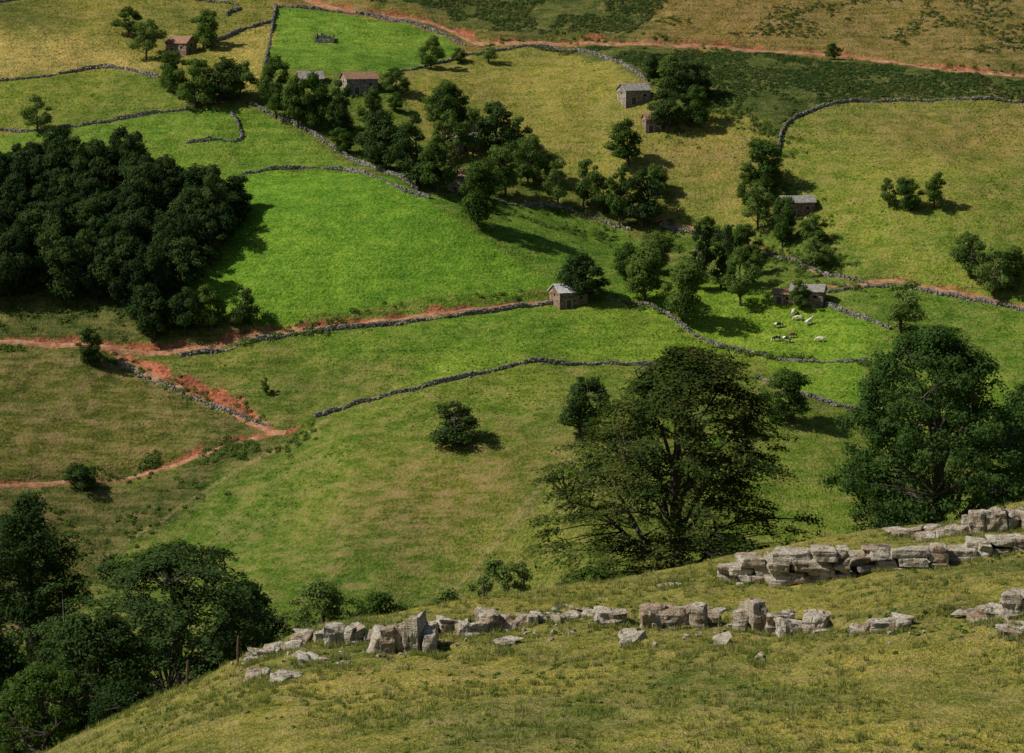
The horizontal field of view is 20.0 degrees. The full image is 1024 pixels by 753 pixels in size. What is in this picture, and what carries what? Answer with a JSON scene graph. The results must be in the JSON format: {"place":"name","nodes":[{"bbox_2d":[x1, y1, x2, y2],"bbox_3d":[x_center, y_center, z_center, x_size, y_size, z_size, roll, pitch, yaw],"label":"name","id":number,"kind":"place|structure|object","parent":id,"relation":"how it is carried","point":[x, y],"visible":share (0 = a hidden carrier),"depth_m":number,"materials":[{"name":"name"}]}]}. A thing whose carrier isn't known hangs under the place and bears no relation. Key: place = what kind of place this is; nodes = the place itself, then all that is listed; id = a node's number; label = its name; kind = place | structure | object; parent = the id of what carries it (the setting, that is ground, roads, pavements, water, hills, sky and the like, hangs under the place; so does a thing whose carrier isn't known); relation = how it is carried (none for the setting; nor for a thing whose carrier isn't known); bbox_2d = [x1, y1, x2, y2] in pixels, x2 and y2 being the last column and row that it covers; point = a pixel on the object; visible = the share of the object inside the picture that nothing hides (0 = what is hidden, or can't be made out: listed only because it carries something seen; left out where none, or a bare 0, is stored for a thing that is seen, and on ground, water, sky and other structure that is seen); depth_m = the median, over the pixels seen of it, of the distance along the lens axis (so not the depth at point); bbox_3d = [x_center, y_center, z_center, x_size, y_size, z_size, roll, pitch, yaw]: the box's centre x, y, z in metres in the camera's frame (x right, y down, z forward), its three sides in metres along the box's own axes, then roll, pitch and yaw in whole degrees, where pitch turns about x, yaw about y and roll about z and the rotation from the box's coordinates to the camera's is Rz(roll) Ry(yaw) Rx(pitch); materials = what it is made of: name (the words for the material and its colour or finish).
{"place":"outdoors","nodes":[
{"label":"outdoors","id":0,"kind":"place"},
{"bbox_2d":[0,0,1023,707],"bbox_3d":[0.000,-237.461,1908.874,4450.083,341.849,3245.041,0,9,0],"label":"hillside terrain","id":1,"kind":"structure","parent":0,"point":[402,510],"depth_m":753.18,"materials":[{"name":"green plant"}]},
{"bbox_2d":[17,93,53,132],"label":"broadleaf tree","id":2,"kind":"object","parent":1,"relation":"on","point":[27,114],"visible":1,"depth_m":837.13,"materials":[{"name":"green plant"}]},
{"bbox_2d":[61,462,97,491],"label":"broadleaf tree","id":3,"kind":"object","parent":1,"relation":"on","point":[83,472],"visible":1,"depth_m":690.47,"materials":[{"name":"green plant"}]},
{"bbox_2d":[75,327,105,364],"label":"broadleaf tree","id":4,"kind":"object","parent":1,"relation":"on","point":[91,354],"visible":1,"depth_m":731.40,"materials":[{"name":"green plant"}]},
{"bbox_2d":[0,125,254,309],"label":"forest","id":5,"kind":"object","parent":1,"relation":"on","point":[120,219],"visible":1,"depth_m":765.88,"materials":[{"name":"green plant"}]},
{"bbox_2d":[0,432,277,487],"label":"dirt track","id":6,"kind":"structure","parent":1,"relation":"on","point":[38,484],"depth_m":697.70,"materials":[{"name":"red soil"}]},
{"bbox_2d":[126,18,166,59],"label":"broadleaf tree","id":7,"kind":"object","parent":1,"relation":"on","point":[149,27],"visible":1,"depth_m":874.60,"materials":[{"name":"green plant"}]},
{"bbox_2d":[123,281,176,337],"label":"broadleaf tree","id":8,"kind":"object","parent":1,"relation":"on","point":[145,305],"visible":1,"depth_m":738.70,"materials":[{"name":"green plant"}]},
{"bbox_2d":[159,50,189,92],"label":"broadleaf tree","id":9,"kind":"object","parent":1,"relation":"on","point":[168,78],"visible":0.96,"depth_m":847.90,"materials":[{"name":"green plant"}]},
{"bbox_2d":[165,286,200,332],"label":"broadleaf tree","id":10,"kind":"object","parent":1,"relation":"on","point":[183,315],"visible":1,"depth_m":737.82,"materials":[{"name":"green plant"}]},
{"bbox_2d":[172,57,217,108],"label":"broadleaf tree","id":11,"kind":"object","parent":1,"relation":"on","point":[197,81],"visible":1,"depth_m":839.34,"materials":[{"name":"green plant"}]},
{"bbox_2d":[188,9,218,48],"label":"broadleaf tree","id":12,"kind":"object","parent":1,"relation":"on","point":[205,34],"visible":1,"depth_m":879.41,"materials":[{"name":"green plant"}]},
{"bbox_2d":[191,283,227,331],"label":"broadleaf tree","id":13,"kind":"object","parent":1,"relation":"on","point":[210,318],"visible":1,"depth_m":739.76,"materials":[{"name":"green plant"}]},
{"bbox_2d":[206,56,244,100],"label":"broadleaf tree","id":14,"kind":"object","parent":1,"relation":"on","point":[224,81],"visible":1,"depth_m":841.21,"materials":[{"name":"green plant"}]},
{"bbox_2d":[229,284,259,329],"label":"broadleaf tree","id":15,"kind":"object","parent":1,"relation":"on","point":[244,310],"visible":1,"depth_m":739.08,"materials":[{"name":"green plant"}]},
{"bbox_2d":[0,301,543,355],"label":"dirt track","id":16,"kind":"structure","parent":1,"relation":"on","point":[226,342],"depth_m":739.85,"materials":[{"name":"red soil"}]},
{"bbox_2d":[255,52,290,100],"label":"broadleaf tree","id":17,"kind":"object","parent":1,"relation":"on","point":[271,66],"visible":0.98,"depth_m":839.40,"materials":[{"name":"green plant"}]},
{"bbox_2d":[280,75,313,127],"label":"broadleaf tree","id":18,"kind":"object","parent":1,"relation":"on","point":[291,99],"visible":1,"depth_m":828.99,"materials":[{"name":"green plant"}]},
{"bbox_2d":[297,70,329,130],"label":"broadleaf tree","id":19,"kind":"object","parent":1,"relation":"on","point":[314,115],"visible":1,"depth_m":827.97,"materials":[{"name":"green plant"}]},
{"bbox_2d":[244,101,421,190],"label":"drystone wall","id":20,"kind":"structure","parent":1,"relation":"on","point":[332,146],"depth_m":823.20,"materials":[{"name":"stone"}]},
{"bbox_2d":[239,165,430,198],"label":"drystone wall","id":21,"kind":"structure","parent":1,"relation":"on","point":[364,172],"depth_m":809.27,"materials":[{"name":"stone"}]},
{"bbox_2d":[326,78,355,135],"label":"broadleaf tree","id":22,"kind":"object","parent":1,"relation":"on","point":[341,117],"visible":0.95,"depth_m":825.81,"materials":[{"name":"green plant"}]},
{"bbox_2d":[338,71,378,96],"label":"stone barn","id":23,"kind":"structure","parent":1,"relation":"on","point":[360,83],"depth_m":847.94,"materials":[{"name":"stone"}]},
{"bbox_2d":[178,300,552,356],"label":"drystone wall","id":24,"kind":"structure","parent":1,"relation":"on","point":[387,323],"depth_m":739.41,"materials":[{"name":"stone"}]},
{"bbox_2d":[274,3,465,45],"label":"drystone wall","id":25,"kind":"structure","parent":1,"relation":"on","point":[391,19],"depth_m":912.40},
{"bbox_2d":[352,108,401,169],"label":"broadleaf tree","id":26,"kind":"object","parent":1,"relation":"on","point":[381,129],"visible":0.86,"depth_m":804.17,"materials":[{"name":"green plant"}]},
{"bbox_2d":[385,114,425,185],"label":"broadleaf tree","id":27,"kind":"object","parent":1,"relation":"on","point":[403,141],"visible":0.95,"depth_m":786.49,"materials":[{"name":"green plant"}]},
{"bbox_2d":[417,141,462,194],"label":"broadleaf tree","id":28,"kind":"object","parent":1,"relation":"on","point":[432,158],"visible":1,"depth_m":783.01,"materials":[{"name":"green plant"}]},
{"bbox_2d":[421,79,461,122],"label":"broadleaf tree","id":29,"kind":"object","parent":1,"relation":"on","point":[435,113],"visible":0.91,"depth_m":835.98,"materials":[{"name":"green plant"}]},
{"bbox_2d":[427,110,465,160],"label":"broadleaf tree","id":30,"kind":"object","parent":1,"relation":"on","point":[448,140],"visible":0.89,"depth_m":822.04,"materials":[{"name":"green plant"}]},
{"bbox_2d":[425,400,479,447],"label":"broadleaf tree","id":31,"kind":"object","parent":1,"relation":"on","point":[453,433],"visible":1,"depth_m":676.62,"materials":[{"name":"green plant"}]},
{"bbox_2d":[457,105,490,156],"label":"broadleaf tree","id":32,"kind":"object","parent":1,"relation":"on","point":[472,142],"visible":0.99,"depth_m":824.72,"materials":[{"name":"green plant"}]},
{"bbox_2d":[457,157,505,227],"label":"broadleaf tree","id":33,"kind":"object","parent":1,"relation":"on","point":[476,206],"visible":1,"depth_m":768.35,"materials":[{"name":"green plant"}]},
{"bbox_2d":[314,357,656,417],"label":"drystone wall","id":34,"kind":"structure","parent":1,"relation":"on","point":[432,383],"depth_m":713.70,"materials":[{"name":"stone"}]},
{"bbox_2d":[475,100,519,147],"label":"broadleaf tree","id":35,"kind":"object","parent":1,"relation":"on","point":[496,112],"visible":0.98,"depth_m":824.90,"materials":[{"name":"green plant"}]},
{"bbox_2d":[481,144,520,195],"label":"broadleaf tree","id":36,"kind":"object","parent":1,"relation":"on","point":[504,158],"visible":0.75,"depth_m":801.22,"materials":[{"name":"green plant"}]},
{"bbox_2d":[0,31,1020,607],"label":"scrub","id":37,"kind":"object","parent":1,"relation":"on","point":[152,457],"visible":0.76,"depth_m":749.39,"materials":[{"name":"green plant"}]},
{"bbox_2d":[1,0,1023,627],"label":"tussocks","id":38,"kind":"object","parent":1,"relation":"on","point":[575,234],"visible":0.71,"depth_m":780.16,"materials":[{"name":"green plant"}]},
{"bbox_2d":[384,44,648,80],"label":"drystone wall","id":39,"kind":"structure","parent":1,"relation":"on","point":[612,59],"depth_m":881.78,"materials":[{"name":"stone"}]},
{"bbox_2d":[510,133,549,182],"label":"broadleaf tree","id":40,"kind":"object","parent":1,"relation":"on","point":[526,171],"visible":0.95,"depth_m":813.30,"materials":[{"name":"green plant"}]},
{"bbox_2d":[540,157,568,204],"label":"broadleaf tree","id":41,"kind":"object","parent":1,"relation":"on","point":[556,189],"visible":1,"depth_m":804.83,"materials":[{"name":"green plant"}]},
{"bbox_2d":[547,283,587,309],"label":"stone barn","id":42,"kind":"structure","parent":1,"relation":"on","point":[562,296],"depth_m":746.43,"materials":[{"name":"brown stone"}]},
{"bbox_2d":[553,253,610,299],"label":"broadleaf tree","id":43,"kind":"object","parent":1,"relation":"on","point":[575,272],"visible":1,"depth_m":746.60,"materials":[{"name":"green plant"}]},
{"bbox_2d":[557,376,611,434],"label":"broadleaf tree","id":44,"kind":"object","parent":1,"relation":"on","point":[576,416],"visible":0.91,"depth_m":673.63,"materials":[{"name":"green plant"}]},
{"bbox_2d":[572,159,601,209],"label":"broadleaf tree","id":45,"kind":"object","parent":1,"relation":"on","point":[583,188],"visible":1,"depth_m":805.14,"materials":[{"name":"green plant"}]},
{"bbox_2d":[605,164,634,224],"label":"broadleaf tree","id":46,"kind":"object","parent":1,"relation":"on","point":[615,204],"visible":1,"depth_m":800.54,"materials":[{"name":"green plant"}]},
{"bbox_2d":[603,118,644,166],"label":"broadleaf tree","id":47,"kind":"object","parent":1,"relation":"on","point":[623,150],"visible":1,"depth_m":817.70,"materials":[{"name":"green plant"}]},
{"bbox_2d":[615,83,651,107],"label":"stone barn","id":48,"kind":"structure","parent":1,"relation":"on","point":[630,95],"depth_m":843.89,"materials":[{"name":"grey stone"}]},
{"bbox_2d":[621,167,664,227],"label":"broadleaf tree","id":49,"kind":"object","parent":1,"relation":"on","point":[647,206],"visible":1,"depth_m":799.97,"materials":[{"name":"green plant"}]},
{"bbox_2d":[623,245,664,301],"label":"broadleaf tree","id":50,"kind":"object","parent":1,"relation":"on","point":[643,273],"visible":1,"depth_m":746.75,"materials":[{"name":"green plant"}]},
{"bbox_2d":[639,229,674,268],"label":"broadleaf tree","id":51,"kind":"object","parent":1,"relation":"on","point":[658,239],"visible":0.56,"depth_m":773.38,"materials":[{"name":"green plant"}]},
{"bbox_2d":[303,0,1023,76],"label":"dirt track","id":52,"kind":"structure","parent":1,"relation":"on","point":[335,8],"depth_m":892.74,"materials":[{"name":"red soil"}]},
{"bbox_2d":[645,86,683,132],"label":"broadleaf tree","id":53,"kind":"object","parent":1,"relation":"on","point":[664,106],"visible":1,"depth_m":829.77,"materials":[{"name":"green plant"}]},
{"bbox_2d":[661,54,699,102],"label":"broadleaf tree","id":54,"kind":"object","parent":1,"relation":"on","point":[674,72],"visible":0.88,"depth_m":839.99,"materials":[{"name":"green plant"}]},
{"bbox_2d":[661,259,709,321],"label":"broadleaf tree","id":55,"kind":"object","parent":1,"relation":"on","point":[690,280],"visible":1,"depth_m":740.02,"materials":[{"name":"green plant"}]},
{"bbox_2d":[678,84,709,127],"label":"broadleaf tree","id":56,"kind":"object","parent":1,"relation":"on","point":[695,108],"visible":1,"depth_m":831.47,"materials":[{"name":"green plant"}]},
{"bbox_2d":[370,0,1023,122],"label":"bracken","id":57,"kind":"object","parent":1,"relation":"on","point":[828,67],"visible":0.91,"depth_m":876.53,"materials":[{"name":"plant"}]},
{"bbox_2d":[685,222,713,289],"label":"broadleaf tree","id":58,"kind":"object","parent":1,"relation":"on","point":[707,259],"visible":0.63,"depth_m":760.40,"materials":[{"name":"green plant"}]},
{"bbox_2d":[709,224,740,288],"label":"broadleaf tree","id":59,"kind":"object","parent":1,"relation":"on","point":[728,243],"visible":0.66,"depth_m":762.24,"materials":[{"name":"green plant"}]},
{"bbox_2d":[606,296,866,362],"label":"drystone wall","id":60,"kind":"structure","parent":1,"relation":"on","point":[668,314],"depth_m":735.11,"materials":[{"name":"stone"}]},
{"bbox_2d":[719,243,762,305],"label":"broadleaf tree","id":61,"kind":"object","parent":1,"relation":"on","point":[739,287],"visible":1,"depth_m":750.72,"materials":[{"name":"green plant"}]},
{"bbox_2d":[739,182,774,228],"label":"broadleaf tree","id":62,"kind":"object","parent":1,"relation":"on","point":[760,211],"visible":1,"depth_m":792.76,"materials":[{"name":"green plant"}]},
{"bbox_2d":[739,136,784,191],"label":"broadleaf tree","id":63,"kind":"object","parent":1,"relation":"on","point":[759,151],"visible":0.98,"depth_m":801.74,"materials":[{"name":"green plant"}]},
{"bbox_2d":[772,195,796,247],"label":"broadleaf tree","id":64,"kind":"object","parent":1,"relation":"on","point":[785,222],"visible":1,"depth_m":784.97,"materials":[{"name":"green plant"}]},
{"bbox_2d":[759,366,813,423],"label":"broadleaf tree","id":65,"kind":"object","parent":1,"relation":"on","point":[791,386],"visible":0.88,"depth_m":689.71,"materials":[{"name":"green plant"}]},
{"bbox_2d":[778,96,1023,147],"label":"drystone wall","id":66,"kind":"structure","parent":1,"relation":"on","point":[850,100],"depth_m":848.43,"materials":[{"name":"stone"}]},
{"bbox_2d":[883,279,928,331],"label":"broadleaf tree","id":67,"kind":"object","parent":1,"relation":"on","point":[899,313],"visible":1,"depth_m":733.47,"materials":[{"name":"green plant"}]},
{"bbox_2d":[894,176,924,211],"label":"broadleaf tree","id":68,"kind":"object","parent":1,"relation":"on","point":[910,200],"visible":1,"depth_m":782.65,"materials":[{"name":"green plant"}]},
{"bbox_2d":[826,283,1023,310],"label":"drystone wall","id":69,"kind":"structure","parent":1,"relation":"on","point":[967,298],"depth_m":755.18,"materials":[{"name":"stone"}]},
{"bbox_2d":[948,231,991,277],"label":"broadleaf tree","id":70,"kind":"object","parent":1,"relation":"on","point":[958,251],"visible":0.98,"depth_m":757.75,"materials":[{"name":"green plant"}]},
{"bbox_2d":[971,246,1014,299],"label":"broadleaf tree","id":71,"kind":"object","parent":1,"relation":"on","point":[980,272],"visible":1,"depth_m":751.11,"materials":[{"name":"green plant"}]},
{"bbox_2d":[996,245,1023,290],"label":"broadleaf tree","id":72,"kind":"object","parent":1,"relation":"on","point":[1014,254],"visible":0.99,"depth_m":752.02,"materials":[{"name":"green plant"}]},
{"bbox_2d":[28,500,1023,752],"bbox_3d":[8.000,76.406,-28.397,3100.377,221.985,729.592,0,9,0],"label":"foreground hill","id":73,"kind":"structure","parent":0,"point":[966,694],"depth_m":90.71,"materials":[{"name":"green plant"}]},
{"bbox_2d":[0,634,63,752],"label":"broadleaf tree","id":74,"kind":"object","parent":73,"relation":"on","point":[12,664],"visible":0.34,"depth_m":123.00,"materials":[{"name":"green plant"}]},
{"bbox_2d":[0,490,93,752],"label":"broadleaf tree","id":75,"kind":"object","parent":73,"relation":"on","point":[23,522],"visible":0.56,"depth_m":167.70,"materials":[{"name":"green plant"}]},
{"bbox_2d":[0,661,114,752],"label":"shrub","id":76,"kind":"object","parent":73,"relation":"on","point":[27,689],"visible":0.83,"depth_m":114.75,"materials":[{"name":"green plant"}]},
{"bbox_2d":[32,606,174,747],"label":"broadleaf tree","id":77,"kind":"object","parent":73,"relation":"on","point":[79,643],"visible":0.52,"depth_m":130.78,"materials":[{"name":"green plant"}]},
{"bbox_2d":[75,677,161,730],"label":"shrub","id":78,"kind":"object","parent":73,"relation":"on","point":[120,695],"visible":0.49,"depth_m":114.79,"materials":[{"name":"green plant"}]},
{"bbox_2d":[23,539,287,710],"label":"beech tree","id":79,"kind":"object","parent":73,"relation":"on","point":[162,561],"visible":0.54,"depth_m":139.60,"materials":[{"name":"green plant"}]},
{"bbox_2d":[194,578,289,678],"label":"broadleaf tree","id":80,"kind":"object","parent":73,"relation":"on","point":[259,600],"visible":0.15,"depth_m":153.14,"materials":[{"name":"green plant"}]},
{"bbox_2d":[272,579,362,641],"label":"shrub","id":81,"kind":"object","parent":73,"relation":"on","point":[325,593],"visible":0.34,"depth_m":153.21,"materials":[{"name":"green plant"}]},
{"bbox_2d":[350,590,410,617],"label":"shrub","id":82,"kind":"object","parent":73,"relation":"on","point":[378,600],"visible":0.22,"depth_m":158.57,"materials":[{"name":"green plant"}]},
{"bbox_2d":[366,623,403,654],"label":"limestone outcrop","id":83,"kind":"object","parent":73,"relation":"on","point":[386,639],"visible":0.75,"depth_m":103.72,"materials":[{"name":"stone"}]},
{"bbox_2d":[401,610,438,653],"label":"limestone outcrop","id":84,"kind":"object","parent":73,"relation":"on","point":[418,632],"visible":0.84,"depth_m":103.51,"materials":[{"name":"stone"}]},
{"bbox_2d":[468,559,532,597],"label":"sapling","id":85,"kind":"object","parent":73,"relation":"on","point":[494,568],"visible":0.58,"depth_m":153.38,"materials":[{"name":"green plant"}]},
{"bbox_2d":[472,607,537,629],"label":"limestone outcrop","id":86,"kind":"object","parent":73,"relation":"on","point":[493,617],"visible":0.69,"depth_m":106.47,"materials":[{"name":"stone"}]},
{"bbox_2d":[586,606,627,625],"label":"limestone outcrop","id":87,"kind":"object","parent":73,"relation":"on","point":[602,614],"visible":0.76,"depth_m":105.05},
{"bbox_2d":[638,602,707,629],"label":"limestone outcrop","id":88,"kind":"object","parent":73,"relation":"on","point":[665,615],"visible":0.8,"depth_m":103.29,"materials":[{"name":"stone"}]},
{"bbox_2d":[520,343,826,584],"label":"beech tree","id":89,"kind":"object","parent":73,"relation":"on","point":[680,366],"visible":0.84,"depth_m":160.80,"materials":[{"name":"green plant"}]},
{"bbox_2d":[732,597,768,631],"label":"limestone outcrop","id":90,"kind":"object","parent":73,"relation":"on","point":[751,612],"visible":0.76,"depth_m":101.30,"materials":[{"name":"stone"}]},
{"bbox_2d":[728,551,773,584],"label":"limestone outcrop","id":91,"kind":"object","parent":73,"relation":"on","point":[751,567],"visible":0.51,"depth_m":113.57,"materials":[{"name":"stone"}]},
{"bbox_2d":[773,609,830,637],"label":"limestone outcrop","id":92,"kind":"object","parent":73,"relation":"on","point":[816,619],"visible":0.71,"depth_m":99.36,"materials":[{"name":"stone"}]},
{"bbox_2d":[764,544,849,588],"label":"limestone outcrop","id":93,"kind":"object","parent":73,"relation":"on","point":[790,566],"visible":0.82,"depth_m":112.40,"materials":[{"name":"stone"}]},
{"bbox_2d":[848,544,890,576],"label":"limestone outcrop","id":94,"kind":"object","parent":73,"relation":"on","point":[861,561],"visible":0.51,"depth_m":113.83,"materials":[{"name":"stone"}]},
{"bbox_2d":[864,542,948,570],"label":"limestone outcrop","id":95,"kind":"object","parent":73,"relation":"on","point":[905,557],"visible":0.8,"depth_m":113.63,"materials":[{"name":"stone"}]},
{"bbox_2d":[815,321,1023,532],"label":"ash tree","id":96,"kind":"object","parent":73,"relation":"on","point":[955,365],"visible":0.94,"depth_m":168.22,"materials":[{"name":"green plant"}]},
{"bbox_2d":[928,540,992,563],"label":"limestone outcrop","id":97,"kind":"object","parent":73,"relation":"on","point":[958,552],"visible":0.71,"depth_m":114.55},
{"bbox_2d":[961,506,1023,534],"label":"limestone outcrop","id":98,"kind":"object","parent":73,"relation":"on","point":[993,519],"visible":0.69,"depth_m":120.09,"materials":[{"name":"stone"}]},
{"bbox_2d":[963,377,1023,508],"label":"ash tree","id":99,"kind":"object","parent":73,"relation":"on","point":[1017,400],"visible":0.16,"depth_m":178.24,"materials":[{"name":"green plant"}]},
{"bbox_2d":[964,533,1023,554],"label":"limestone outcrop","id":100,"kind":"object","parent":73,"relation":"on","point":[1014,541],"visible":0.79,"depth_m":114.91,"materials":[{"name":"stone"}]},
{"bbox_2d":[974,591,1023,619],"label":"limestone outcrop","id":101,"kind":"object","parent":73,"relation":"on","point":[1011,602],"visible":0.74,"depth_m":95.99,"materials":[{"name":"stone"}]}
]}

